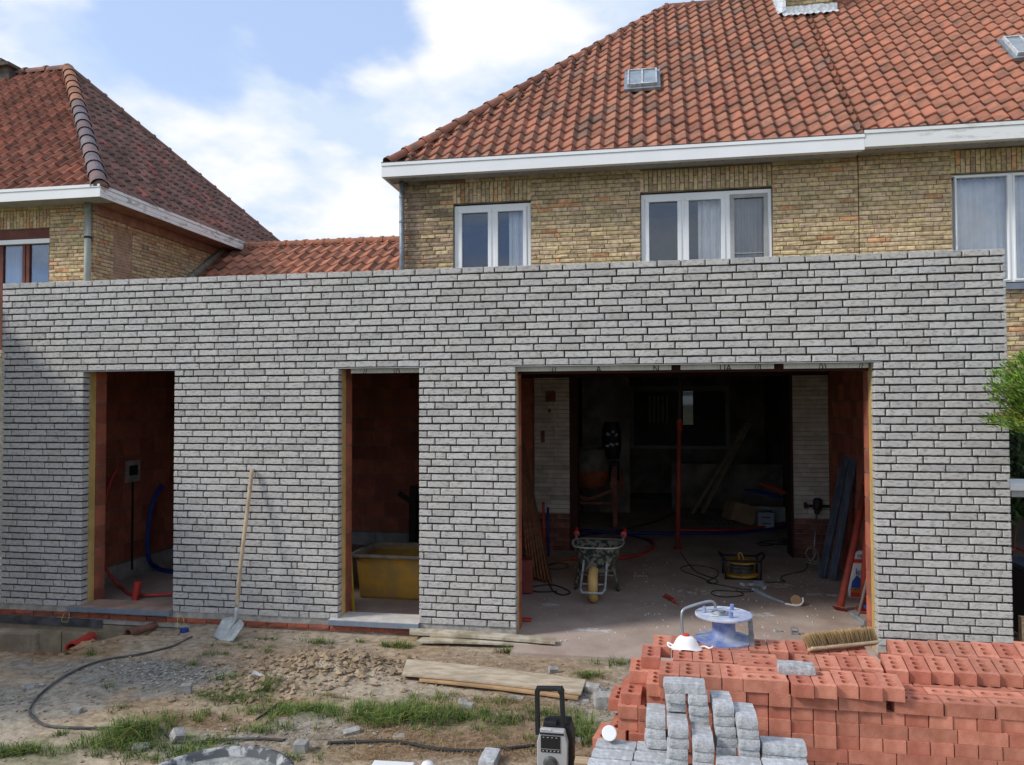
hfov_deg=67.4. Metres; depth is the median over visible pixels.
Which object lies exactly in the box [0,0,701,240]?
sky
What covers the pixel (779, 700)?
red brick
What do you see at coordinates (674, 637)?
red brick
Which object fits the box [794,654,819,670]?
red brick
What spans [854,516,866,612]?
steel prop
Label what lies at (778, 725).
red brick
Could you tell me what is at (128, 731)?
grass
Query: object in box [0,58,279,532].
neighbour house
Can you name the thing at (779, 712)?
red brick
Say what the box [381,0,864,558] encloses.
brick house
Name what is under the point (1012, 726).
red brick
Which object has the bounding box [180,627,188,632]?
bottle cap
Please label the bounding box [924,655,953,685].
red brick
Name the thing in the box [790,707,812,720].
red brick
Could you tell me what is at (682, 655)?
red brick
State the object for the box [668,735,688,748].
grey brick
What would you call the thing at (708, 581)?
extension cable
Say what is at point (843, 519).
long board
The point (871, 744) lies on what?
red brick
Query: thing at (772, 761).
grey brick
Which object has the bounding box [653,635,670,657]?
red brick
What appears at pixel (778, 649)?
red brick
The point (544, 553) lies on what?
floor plank
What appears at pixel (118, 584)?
water pipe
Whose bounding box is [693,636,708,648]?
red brick
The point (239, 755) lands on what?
mortar tub
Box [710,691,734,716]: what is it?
grey brick
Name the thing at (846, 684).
red brick
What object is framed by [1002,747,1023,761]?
red brick
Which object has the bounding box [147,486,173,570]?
water pipe
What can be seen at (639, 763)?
grey brick
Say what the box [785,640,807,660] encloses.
red brick
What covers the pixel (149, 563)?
water pipe
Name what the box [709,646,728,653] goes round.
red brick
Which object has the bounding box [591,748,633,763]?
grey brick
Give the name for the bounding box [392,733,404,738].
brick fragment
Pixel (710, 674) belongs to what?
red brick
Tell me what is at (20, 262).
window
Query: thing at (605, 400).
wall stub
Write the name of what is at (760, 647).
red brick
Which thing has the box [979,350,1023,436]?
conifer
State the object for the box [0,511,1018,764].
ground
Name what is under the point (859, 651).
red brick
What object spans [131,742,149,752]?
brick fragment
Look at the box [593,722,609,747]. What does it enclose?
red brick
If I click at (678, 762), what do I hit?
grey brick
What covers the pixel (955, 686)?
red brick
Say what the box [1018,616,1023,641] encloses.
timber post
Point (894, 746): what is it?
red brick
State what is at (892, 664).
red brick
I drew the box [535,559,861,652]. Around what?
dust
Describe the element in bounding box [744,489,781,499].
curved sheet
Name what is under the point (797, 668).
split brick
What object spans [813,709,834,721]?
red brick
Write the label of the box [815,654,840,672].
red brick
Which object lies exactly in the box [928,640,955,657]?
red brick
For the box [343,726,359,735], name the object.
brick fragment
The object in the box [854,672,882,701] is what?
red brick
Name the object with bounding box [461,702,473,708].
brick fragment
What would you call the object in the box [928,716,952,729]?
red brick
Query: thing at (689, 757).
red brick
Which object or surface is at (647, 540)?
water pipe
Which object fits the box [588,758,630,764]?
grey brick
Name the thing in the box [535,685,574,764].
radio
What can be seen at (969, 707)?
red brick
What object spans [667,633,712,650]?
dust mask
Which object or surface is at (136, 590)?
corrugated duct
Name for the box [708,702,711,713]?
red brick
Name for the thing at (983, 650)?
red brick
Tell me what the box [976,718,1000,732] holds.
red brick
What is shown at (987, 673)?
red brick
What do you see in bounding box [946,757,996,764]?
red brick
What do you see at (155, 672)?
gravel
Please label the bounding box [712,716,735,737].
grey brick
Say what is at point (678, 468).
steel prop
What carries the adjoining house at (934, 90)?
on the ground at (14, 725)
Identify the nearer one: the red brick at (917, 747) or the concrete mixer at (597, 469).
the red brick at (917, 747)
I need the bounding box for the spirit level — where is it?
[351,553,354,611]
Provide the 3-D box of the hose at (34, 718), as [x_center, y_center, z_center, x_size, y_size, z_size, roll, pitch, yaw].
[-2.692,2.254,5.505,1.306,0.040,2.639,1,-2,-34]
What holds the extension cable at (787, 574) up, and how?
on the concrete floor
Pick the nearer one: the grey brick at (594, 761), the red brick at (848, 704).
the grey brick at (594, 761)
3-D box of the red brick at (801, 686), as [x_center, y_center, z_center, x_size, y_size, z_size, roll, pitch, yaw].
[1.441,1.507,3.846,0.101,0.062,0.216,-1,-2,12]
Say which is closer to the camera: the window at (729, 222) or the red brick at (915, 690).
the red brick at (915, 690)
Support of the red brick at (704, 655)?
on the red brick at (708, 692)
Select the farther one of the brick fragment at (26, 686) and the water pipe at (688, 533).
the water pipe at (688, 533)
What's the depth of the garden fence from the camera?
8.37 m
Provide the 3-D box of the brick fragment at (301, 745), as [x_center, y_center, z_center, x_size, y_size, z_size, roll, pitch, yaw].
[-1.278,2.204,4.646,0.082,0.061,0.081,0,-2,4]
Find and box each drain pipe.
[65,632,96,652]
[124,622,156,635]
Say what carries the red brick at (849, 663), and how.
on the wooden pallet
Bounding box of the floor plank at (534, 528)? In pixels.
[523,441,545,582]
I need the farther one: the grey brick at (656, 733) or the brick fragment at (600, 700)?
the brick fragment at (600, 700)
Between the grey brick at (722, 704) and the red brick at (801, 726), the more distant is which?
the red brick at (801, 726)
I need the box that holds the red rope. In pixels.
[1011,547,1023,551]
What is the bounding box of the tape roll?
[785,595,803,605]
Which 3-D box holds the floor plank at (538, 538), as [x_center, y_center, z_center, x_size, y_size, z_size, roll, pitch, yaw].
[0.285,1.604,9.882,0.079,1.578,2.112,0,-2,-7]
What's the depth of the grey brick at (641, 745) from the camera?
3.55 m
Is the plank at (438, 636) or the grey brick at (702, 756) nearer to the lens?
the grey brick at (702, 756)
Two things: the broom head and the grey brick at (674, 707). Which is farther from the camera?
the broom head
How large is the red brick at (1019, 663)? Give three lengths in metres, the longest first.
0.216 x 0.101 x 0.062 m
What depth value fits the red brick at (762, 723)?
3.81 m
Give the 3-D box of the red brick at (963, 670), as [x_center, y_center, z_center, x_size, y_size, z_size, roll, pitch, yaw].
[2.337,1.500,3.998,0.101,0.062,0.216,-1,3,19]
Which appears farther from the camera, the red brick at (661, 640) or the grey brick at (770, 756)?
the red brick at (661, 640)
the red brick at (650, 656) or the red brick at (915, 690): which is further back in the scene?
the red brick at (650, 656)
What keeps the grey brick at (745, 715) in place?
on the grey brick at (745, 733)
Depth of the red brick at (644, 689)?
4.11 m
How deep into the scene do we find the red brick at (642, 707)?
3.94 m
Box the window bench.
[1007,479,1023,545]
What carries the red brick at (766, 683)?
on the red brick at (779, 700)
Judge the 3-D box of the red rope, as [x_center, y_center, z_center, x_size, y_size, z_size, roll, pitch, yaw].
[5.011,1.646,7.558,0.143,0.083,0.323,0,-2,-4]
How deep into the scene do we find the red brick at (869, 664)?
4.03 m
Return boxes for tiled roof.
[187,235,398,277]
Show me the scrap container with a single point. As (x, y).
(779, 512)
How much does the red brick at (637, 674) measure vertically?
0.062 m
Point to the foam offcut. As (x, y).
(377, 762)
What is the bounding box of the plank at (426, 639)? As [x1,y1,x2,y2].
[416,636,539,645]
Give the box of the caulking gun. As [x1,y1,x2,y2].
[662,593,678,604]
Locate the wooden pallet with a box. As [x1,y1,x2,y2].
[574,756,590,764]
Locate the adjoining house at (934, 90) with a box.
[810,0,1023,409]
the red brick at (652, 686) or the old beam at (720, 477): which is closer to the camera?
the red brick at (652, 686)
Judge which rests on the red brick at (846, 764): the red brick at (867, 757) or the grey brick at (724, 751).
the red brick at (867, 757)
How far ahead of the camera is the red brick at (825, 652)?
4.23 m
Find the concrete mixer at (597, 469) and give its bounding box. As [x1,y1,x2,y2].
[579,445,622,526]
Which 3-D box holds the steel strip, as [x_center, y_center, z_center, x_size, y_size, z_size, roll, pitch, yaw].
[1.357,1.419,4.357,0.032,0.146,0.037,0,-2,10]
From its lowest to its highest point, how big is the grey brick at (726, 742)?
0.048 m
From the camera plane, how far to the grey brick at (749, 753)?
3.37 m
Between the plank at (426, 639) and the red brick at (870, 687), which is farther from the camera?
the plank at (426, 639)
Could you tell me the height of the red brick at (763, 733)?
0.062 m
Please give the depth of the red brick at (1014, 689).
3.84 m
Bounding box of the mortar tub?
[158,746,293,764]
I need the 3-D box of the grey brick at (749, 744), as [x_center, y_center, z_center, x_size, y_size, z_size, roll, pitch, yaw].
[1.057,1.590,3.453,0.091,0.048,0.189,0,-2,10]
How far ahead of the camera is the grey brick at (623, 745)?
3.59 m
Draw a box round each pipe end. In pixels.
[542,502,544,543]
[547,507,549,556]
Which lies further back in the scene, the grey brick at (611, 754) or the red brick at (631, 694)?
the red brick at (631, 694)
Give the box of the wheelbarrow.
[572,527,626,602]
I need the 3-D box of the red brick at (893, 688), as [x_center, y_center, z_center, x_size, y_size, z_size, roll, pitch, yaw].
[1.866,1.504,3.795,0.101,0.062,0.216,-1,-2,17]
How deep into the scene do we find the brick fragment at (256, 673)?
5.95 m
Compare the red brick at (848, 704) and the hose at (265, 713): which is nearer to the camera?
the red brick at (848, 704)
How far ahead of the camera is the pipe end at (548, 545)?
10.41 m
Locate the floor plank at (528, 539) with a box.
[521,435,535,579]
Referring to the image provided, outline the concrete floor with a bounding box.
[104,492,879,661]
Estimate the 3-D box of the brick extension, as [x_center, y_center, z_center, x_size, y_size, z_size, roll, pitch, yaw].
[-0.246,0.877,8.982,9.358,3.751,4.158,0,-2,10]
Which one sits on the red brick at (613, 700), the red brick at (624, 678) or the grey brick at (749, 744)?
the red brick at (624, 678)
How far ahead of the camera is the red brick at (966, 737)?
3.64 m
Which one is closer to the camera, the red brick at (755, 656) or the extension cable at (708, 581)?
the red brick at (755, 656)
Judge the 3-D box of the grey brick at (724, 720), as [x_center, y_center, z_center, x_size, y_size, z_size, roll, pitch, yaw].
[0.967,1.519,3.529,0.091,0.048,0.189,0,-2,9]
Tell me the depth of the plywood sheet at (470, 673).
5.78 m
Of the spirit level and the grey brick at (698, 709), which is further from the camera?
the spirit level
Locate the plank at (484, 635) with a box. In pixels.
[410,628,554,644]
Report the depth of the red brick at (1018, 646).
4.21 m
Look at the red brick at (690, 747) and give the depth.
3.86 m
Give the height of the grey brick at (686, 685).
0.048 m
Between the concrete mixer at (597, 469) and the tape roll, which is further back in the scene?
the concrete mixer at (597, 469)
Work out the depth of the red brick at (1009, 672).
3.90 m
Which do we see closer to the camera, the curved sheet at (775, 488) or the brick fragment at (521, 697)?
the brick fragment at (521, 697)
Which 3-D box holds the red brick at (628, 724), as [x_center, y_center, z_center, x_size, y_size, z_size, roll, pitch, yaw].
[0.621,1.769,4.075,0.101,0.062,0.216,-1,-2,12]
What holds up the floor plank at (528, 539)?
on the concrete floor
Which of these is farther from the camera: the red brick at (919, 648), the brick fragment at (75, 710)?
the brick fragment at (75, 710)
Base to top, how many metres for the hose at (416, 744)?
0.041 m
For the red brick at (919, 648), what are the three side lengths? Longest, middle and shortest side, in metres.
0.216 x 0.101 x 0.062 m
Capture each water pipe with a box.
[104,467,172,596]
[145,484,174,573]
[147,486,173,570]
[571,537,655,558]
[580,525,786,534]
[584,529,652,544]
[680,521,786,531]
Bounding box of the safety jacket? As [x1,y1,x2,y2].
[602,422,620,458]
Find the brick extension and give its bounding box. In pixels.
[0,248,1013,658]
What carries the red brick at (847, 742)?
on the red brick at (867, 757)
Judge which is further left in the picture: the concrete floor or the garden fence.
the concrete floor
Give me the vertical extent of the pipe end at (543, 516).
0.732 m
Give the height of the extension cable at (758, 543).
0.016 m
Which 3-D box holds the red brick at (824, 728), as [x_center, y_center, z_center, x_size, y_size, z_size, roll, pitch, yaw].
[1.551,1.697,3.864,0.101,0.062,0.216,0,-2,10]
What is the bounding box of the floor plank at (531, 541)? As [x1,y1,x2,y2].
[521,434,538,580]
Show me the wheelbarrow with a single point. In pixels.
(596, 557)
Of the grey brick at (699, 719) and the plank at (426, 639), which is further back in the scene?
the plank at (426, 639)
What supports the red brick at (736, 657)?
on the red brick at (753, 698)
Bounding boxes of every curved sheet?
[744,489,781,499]
[759,482,785,493]
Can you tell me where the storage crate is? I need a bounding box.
[756,510,774,527]
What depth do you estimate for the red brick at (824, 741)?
3.75 m
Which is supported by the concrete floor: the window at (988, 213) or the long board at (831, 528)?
the long board at (831, 528)
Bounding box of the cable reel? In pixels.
[718,551,764,580]
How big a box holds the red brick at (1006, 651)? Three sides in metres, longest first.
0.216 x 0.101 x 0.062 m
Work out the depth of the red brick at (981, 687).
3.86 m
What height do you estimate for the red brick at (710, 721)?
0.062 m
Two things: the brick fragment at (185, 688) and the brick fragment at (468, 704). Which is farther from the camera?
the brick fragment at (185, 688)
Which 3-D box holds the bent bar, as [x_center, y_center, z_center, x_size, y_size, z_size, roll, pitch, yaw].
[1.097,1.393,4.526,0.246,0.208,0.039,0,-2,-21]
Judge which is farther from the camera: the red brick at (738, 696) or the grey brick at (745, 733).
the red brick at (738, 696)
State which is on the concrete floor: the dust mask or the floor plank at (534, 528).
the floor plank at (534, 528)
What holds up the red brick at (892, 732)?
on the red brick at (894, 746)
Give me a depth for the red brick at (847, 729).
3.75 m
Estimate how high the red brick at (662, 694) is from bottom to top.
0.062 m
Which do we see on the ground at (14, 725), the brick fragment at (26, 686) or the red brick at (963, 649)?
the brick fragment at (26, 686)
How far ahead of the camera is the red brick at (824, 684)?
3.74 m
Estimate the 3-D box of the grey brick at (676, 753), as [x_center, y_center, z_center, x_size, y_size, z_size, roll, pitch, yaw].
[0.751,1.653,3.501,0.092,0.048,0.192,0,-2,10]
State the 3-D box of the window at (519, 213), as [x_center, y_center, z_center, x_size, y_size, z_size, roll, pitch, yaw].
[-0.270,-1.984,11.319,1.140,1.240,0.206,0,-2,10]
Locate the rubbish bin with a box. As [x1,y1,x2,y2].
[1009,557,1023,632]
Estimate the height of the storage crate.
0.260 m
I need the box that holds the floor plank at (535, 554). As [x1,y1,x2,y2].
[527,493,541,581]
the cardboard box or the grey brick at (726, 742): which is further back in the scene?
the cardboard box
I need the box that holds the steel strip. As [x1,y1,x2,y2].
[748,619,754,645]
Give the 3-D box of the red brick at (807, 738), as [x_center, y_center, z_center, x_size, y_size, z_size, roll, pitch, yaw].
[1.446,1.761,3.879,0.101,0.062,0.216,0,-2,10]
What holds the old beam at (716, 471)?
on the concrete floor
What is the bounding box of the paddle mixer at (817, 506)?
[804,498,828,563]
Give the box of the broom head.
[801,626,878,651]
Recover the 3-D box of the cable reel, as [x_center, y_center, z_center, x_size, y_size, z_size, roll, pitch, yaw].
[2.737,2.171,9.165,0.539,0.293,0.380,0,-2,10]
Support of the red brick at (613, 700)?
on the red brick at (628, 724)
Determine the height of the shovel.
1.496 m
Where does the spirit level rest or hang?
on the concrete floor
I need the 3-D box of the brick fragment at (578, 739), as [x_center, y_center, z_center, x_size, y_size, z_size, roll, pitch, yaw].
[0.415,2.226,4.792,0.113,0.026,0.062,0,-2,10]
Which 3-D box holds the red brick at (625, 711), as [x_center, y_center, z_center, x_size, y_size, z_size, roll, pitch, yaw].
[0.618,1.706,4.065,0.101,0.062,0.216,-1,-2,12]
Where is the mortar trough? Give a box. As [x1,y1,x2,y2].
[352,542,420,599]
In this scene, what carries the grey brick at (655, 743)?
on the grey brick at (641, 745)
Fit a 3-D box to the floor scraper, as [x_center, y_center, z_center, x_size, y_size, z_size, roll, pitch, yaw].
[3.308,1.960,7.246,0.071,0.609,0.442,0,-2,-3]
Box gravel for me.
[0,629,613,757]
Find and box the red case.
[521,557,532,592]
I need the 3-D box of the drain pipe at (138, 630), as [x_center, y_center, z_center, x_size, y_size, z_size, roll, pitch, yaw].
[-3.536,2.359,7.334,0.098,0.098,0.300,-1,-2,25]
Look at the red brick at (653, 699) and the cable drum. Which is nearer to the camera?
the red brick at (653, 699)
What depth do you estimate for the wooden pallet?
3.68 m
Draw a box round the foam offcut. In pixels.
[372,760,414,764]
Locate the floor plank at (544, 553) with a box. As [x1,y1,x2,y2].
[531,480,551,582]
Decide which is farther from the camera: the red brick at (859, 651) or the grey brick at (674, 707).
the red brick at (859, 651)
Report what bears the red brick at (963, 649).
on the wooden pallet
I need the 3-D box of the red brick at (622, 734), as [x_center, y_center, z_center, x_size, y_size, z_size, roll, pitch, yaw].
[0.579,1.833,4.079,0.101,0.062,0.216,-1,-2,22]
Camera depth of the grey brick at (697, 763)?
3.35 m
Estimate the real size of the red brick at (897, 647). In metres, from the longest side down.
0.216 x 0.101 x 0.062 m
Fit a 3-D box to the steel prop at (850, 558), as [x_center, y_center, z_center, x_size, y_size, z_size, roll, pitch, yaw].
[3.545,1.634,7.959,0.120,1.322,0.931,-2,-2,44]
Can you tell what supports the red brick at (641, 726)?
on the red brick at (635, 736)
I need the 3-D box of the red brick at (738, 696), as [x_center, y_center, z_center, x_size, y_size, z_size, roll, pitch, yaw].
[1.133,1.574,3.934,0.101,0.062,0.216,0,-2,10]
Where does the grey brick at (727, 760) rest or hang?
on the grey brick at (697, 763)
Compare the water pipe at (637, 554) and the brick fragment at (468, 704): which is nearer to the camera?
the brick fragment at (468, 704)
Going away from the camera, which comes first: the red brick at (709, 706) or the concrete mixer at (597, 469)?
the red brick at (709, 706)
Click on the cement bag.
(854, 586)
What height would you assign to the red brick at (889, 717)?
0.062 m
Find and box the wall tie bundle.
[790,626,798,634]
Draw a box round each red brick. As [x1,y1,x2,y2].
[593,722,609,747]
[608,685,621,711]
[609,713,628,740]
[618,691,637,719]
[618,718,637,730]
[621,677,628,690]
[621,679,642,704]
[629,658,647,683]
[629,682,646,694]
[629,731,644,746]
[638,695,646,720]
[638,721,645,732]
[641,644,660,668]
[646,669,659,696]
[647,696,659,703]
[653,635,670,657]
[659,660,679,686]
[660,687,665,698]
[660,699,666,710]
[672,635,677,657]
[673,650,691,661]
[679,661,699,677]
[688,738,691,751]
[688,752,691,763]
[692,649,712,663]
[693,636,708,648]
[700,662,720,689]
[706,687,723,701]
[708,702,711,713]
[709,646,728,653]
[709,713,712,727]
[712,649,732,664]
[720,663,742,691]
[724,690,745,701]
[729,647,748,650]
[731,650,752,663]
[735,652,776,660]
[737,659,776,666]
[740,665,780,673]
[741,672,788,693]
[746,692,767,704]
[748,639,768,653]
[753,705,767,716]
[757,717,767,730]
[759,730,767,737]
[766,639,788,660]
[768,692,790,707]
[768,704,789,718]
[768,716,790,732]
[768,729,790,737]
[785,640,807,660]
[786,674,813,698]
[789,690,837,709]
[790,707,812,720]
[790,718,812,733]
[791,732,813,747]
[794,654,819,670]
[805,644,828,655]
[806,747,847,762]
[810,670,836,698]
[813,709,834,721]
[813,720,835,735]
[813,733,836,749]
[814,761,836,764]
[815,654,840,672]
[827,648,848,656]
[830,669,858,698]
[835,709,857,723]
[835,720,858,736]
[836,655,861,675]
[836,735,858,749]
[837,763,859,764]
[838,697,885,712]
[846,647,869,657]
[847,749,895,764]
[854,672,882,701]
[857,655,883,672]
[858,711,880,724]
[858,722,907,740]
[859,736,881,751]
[875,672,904,702]
[880,654,908,683]
[881,705,904,725]
[882,739,905,753]
[886,639,912,656]
[886,686,927,704]
[889,694,943,716]
[896,753,945,764]
[902,655,930,684]
[902,683,913,686]
[904,714,927,727]
[906,640,933,657]
[906,740,929,755]
[907,726,956,743]
[911,683,960,688]
[923,687,977,697]
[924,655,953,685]
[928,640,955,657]
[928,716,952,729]
[930,742,953,757]
[937,695,994,719]
[946,656,976,685]
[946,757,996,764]
[949,641,977,657]
[953,717,976,730]
[953,743,977,758]
[957,730,1008,747]
[958,685,1010,691]
[968,657,999,686]
[970,641,999,658]
[971,689,1023,699]
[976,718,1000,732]
[978,745,1002,760]
[987,698,1023,720]
[990,657,1022,687]
[992,642,1021,659]
[997,761,1023,764]
[1001,719,1023,733]
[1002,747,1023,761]
[1005,686,1023,692]
[1008,733,1023,747]
[1013,641,1023,658]
[1013,658,1023,686]
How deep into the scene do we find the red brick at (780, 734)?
3.79 m
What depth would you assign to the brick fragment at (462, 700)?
5.36 m
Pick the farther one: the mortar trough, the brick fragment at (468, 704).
the mortar trough
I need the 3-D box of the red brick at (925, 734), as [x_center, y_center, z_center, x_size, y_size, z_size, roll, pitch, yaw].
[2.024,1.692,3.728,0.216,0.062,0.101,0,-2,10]
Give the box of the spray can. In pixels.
[602,725,616,740]
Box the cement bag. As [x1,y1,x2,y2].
[848,550,861,597]
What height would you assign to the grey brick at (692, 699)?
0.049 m
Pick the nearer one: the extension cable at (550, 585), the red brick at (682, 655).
the red brick at (682, 655)
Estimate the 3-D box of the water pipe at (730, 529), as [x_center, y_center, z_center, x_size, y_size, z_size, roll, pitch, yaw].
[3.820,2.388,12.700,2.305,0.043,0.376,0,-2,-21]
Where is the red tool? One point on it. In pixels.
(526, 619)
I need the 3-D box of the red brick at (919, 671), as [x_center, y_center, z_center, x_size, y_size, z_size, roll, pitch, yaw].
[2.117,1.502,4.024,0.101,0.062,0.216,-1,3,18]
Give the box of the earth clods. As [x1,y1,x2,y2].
[0,627,626,764]
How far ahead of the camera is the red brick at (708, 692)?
3.85 m
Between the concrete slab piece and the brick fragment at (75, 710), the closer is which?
the brick fragment at (75, 710)
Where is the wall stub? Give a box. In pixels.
[582,378,629,512]
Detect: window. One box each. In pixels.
[0,228,49,349]
[455,203,530,267]
[630,386,729,448]
[641,189,771,260]
[950,172,1023,282]
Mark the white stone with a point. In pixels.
(427, 762)
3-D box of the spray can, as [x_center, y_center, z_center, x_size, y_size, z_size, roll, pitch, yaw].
[0.463,1.665,3.648,0.072,0.099,0.118,0,-2,10]
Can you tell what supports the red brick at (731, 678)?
on the red brick at (738, 696)
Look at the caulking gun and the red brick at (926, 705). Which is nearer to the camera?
the red brick at (926, 705)
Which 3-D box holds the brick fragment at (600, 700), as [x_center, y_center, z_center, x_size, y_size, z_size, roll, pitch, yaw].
[0.639,2.206,5.326,0.142,0.091,0.121,0,-2,-2]
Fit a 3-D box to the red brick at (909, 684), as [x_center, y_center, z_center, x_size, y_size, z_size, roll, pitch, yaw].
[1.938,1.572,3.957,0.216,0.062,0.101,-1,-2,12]
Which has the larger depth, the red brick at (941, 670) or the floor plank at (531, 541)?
the floor plank at (531, 541)
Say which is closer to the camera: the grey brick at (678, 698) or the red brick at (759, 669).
the grey brick at (678, 698)
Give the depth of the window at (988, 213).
10.20 m
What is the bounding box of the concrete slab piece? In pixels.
[0,627,38,652]
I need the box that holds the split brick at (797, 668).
[776,659,815,675]
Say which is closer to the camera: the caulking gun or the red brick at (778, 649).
the red brick at (778, 649)
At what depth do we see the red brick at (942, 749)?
3.66 m
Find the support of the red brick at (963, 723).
on the red brick at (966, 737)
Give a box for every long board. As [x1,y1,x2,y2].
[818,456,848,577]
[828,457,856,579]
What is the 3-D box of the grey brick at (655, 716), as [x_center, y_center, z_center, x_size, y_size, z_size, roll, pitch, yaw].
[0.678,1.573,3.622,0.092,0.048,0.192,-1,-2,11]
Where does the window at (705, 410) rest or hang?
in the brick house at (709, 130)
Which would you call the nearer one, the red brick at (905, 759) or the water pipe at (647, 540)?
the red brick at (905, 759)
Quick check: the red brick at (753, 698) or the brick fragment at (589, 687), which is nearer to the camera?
the red brick at (753, 698)
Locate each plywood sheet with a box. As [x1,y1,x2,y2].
[402,659,585,694]
[419,678,579,699]
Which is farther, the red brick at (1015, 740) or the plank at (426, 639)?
the plank at (426, 639)
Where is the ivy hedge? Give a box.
[1006,400,1023,556]
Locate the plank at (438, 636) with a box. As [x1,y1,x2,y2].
[430,635,489,639]
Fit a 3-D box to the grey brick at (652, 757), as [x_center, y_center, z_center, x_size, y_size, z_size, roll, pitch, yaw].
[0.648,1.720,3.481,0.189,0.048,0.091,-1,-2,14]
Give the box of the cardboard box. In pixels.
[721,499,756,524]
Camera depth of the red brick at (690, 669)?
3.96 m
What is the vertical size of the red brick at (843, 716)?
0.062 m
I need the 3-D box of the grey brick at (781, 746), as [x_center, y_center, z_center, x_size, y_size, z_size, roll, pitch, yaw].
[1.193,1.604,3.383,0.192,0.048,0.092,0,-2,10]
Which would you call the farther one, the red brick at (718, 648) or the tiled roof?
the tiled roof
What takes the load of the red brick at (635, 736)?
on the red brick
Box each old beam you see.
[688,423,746,513]
[699,423,751,513]
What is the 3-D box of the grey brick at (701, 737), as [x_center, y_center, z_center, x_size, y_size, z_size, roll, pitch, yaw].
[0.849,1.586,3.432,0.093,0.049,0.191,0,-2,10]
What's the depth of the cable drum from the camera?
4.40 m
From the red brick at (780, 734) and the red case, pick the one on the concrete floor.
the red case
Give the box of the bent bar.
[680,600,716,634]
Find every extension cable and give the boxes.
[522,555,569,595]
[548,555,575,562]
[680,551,753,596]
[756,538,786,545]
[765,563,807,582]
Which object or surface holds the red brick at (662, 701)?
on the red brick
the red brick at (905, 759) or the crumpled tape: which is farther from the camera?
the crumpled tape
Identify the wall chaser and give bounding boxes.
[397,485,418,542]
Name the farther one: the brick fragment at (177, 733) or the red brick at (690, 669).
the brick fragment at (177, 733)
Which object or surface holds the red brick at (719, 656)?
on the red brick at (708, 692)
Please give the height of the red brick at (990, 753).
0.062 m
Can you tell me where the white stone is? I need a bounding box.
[421,760,433,764]
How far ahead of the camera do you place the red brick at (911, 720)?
3.70 m
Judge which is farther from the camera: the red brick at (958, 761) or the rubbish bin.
the rubbish bin
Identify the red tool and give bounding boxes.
[522,617,531,620]
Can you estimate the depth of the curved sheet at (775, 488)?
13.10 m
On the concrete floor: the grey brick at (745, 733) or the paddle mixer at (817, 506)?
the paddle mixer at (817, 506)
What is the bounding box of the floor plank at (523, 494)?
[521,440,528,556]
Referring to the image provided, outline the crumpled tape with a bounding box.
[739,581,784,603]
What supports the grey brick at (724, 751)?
on the wooden pallet
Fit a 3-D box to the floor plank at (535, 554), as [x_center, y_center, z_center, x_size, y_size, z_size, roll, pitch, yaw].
[0.228,1.554,9.841,0.085,1.664,1.873,0,-2,-7]
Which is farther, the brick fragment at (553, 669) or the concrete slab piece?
the concrete slab piece
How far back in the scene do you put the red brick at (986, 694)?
3.78 m
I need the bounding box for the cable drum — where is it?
[695,604,752,648]
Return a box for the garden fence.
[1007,425,1023,556]
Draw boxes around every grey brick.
[478,747,500,764]
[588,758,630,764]
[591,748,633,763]
[595,738,635,759]
[631,761,670,764]
[634,751,674,764]
[636,741,666,753]
[646,703,665,729]
[646,728,665,738]
[646,737,665,748]
[663,676,705,694]
[665,693,684,703]
[666,698,685,711]
[666,731,687,759]
[666,744,687,764]
[667,711,688,737]
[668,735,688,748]
[686,691,707,705]
[687,702,708,715]
[687,704,708,724]
[691,723,713,751]
[691,740,713,762]
[692,752,713,764]
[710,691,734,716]
[711,706,734,726]
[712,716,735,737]
[713,726,736,747]
[713,734,735,755]
[715,755,760,764]
[733,701,757,728]
[735,722,758,739]
[736,731,759,750]
[737,742,759,758]
[760,736,806,757]
[760,747,806,761]
[761,758,807,764]
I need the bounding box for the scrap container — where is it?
[750,504,785,522]
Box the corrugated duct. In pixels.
[131,581,141,600]
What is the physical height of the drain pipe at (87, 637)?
0.134 m
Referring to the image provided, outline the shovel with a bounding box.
[213,469,253,641]
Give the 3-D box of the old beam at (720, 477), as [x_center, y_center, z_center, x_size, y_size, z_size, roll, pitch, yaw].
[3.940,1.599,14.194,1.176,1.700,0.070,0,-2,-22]
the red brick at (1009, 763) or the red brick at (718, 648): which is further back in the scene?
the red brick at (718, 648)
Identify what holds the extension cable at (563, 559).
on the concrete floor
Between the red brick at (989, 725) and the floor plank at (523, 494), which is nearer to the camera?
the red brick at (989, 725)
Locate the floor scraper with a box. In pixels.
[850,580,866,624]
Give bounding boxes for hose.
[28,636,284,743]
[256,702,279,719]
[327,739,534,752]
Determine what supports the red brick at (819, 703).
on the red brick at (823, 715)
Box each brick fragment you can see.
[22,684,36,688]
[69,707,83,714]
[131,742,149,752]
[169,727,185,743]
[180,682,191,693]
[252,670,263,675]
[292,739,308,754]
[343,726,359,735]
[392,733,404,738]
[458,697,467,705]
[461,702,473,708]
[507,695,523,699]
[548,666,558,673]
[568,698,588,702]
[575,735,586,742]
[584,682,600,693]
[593,691,611,709]
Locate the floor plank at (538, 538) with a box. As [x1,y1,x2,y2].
[525,448,548,582]
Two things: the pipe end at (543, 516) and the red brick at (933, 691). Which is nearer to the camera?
the red brick at (933, 691)
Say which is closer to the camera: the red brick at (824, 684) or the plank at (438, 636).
the red brick at (824, 684)
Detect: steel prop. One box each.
[673,377,681,548]
[831,477,864,611]
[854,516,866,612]
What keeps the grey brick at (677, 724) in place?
on the grey brick at (680, 743)
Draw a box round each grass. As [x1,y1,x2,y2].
[0,634,630,764]
[94,641,625,764]

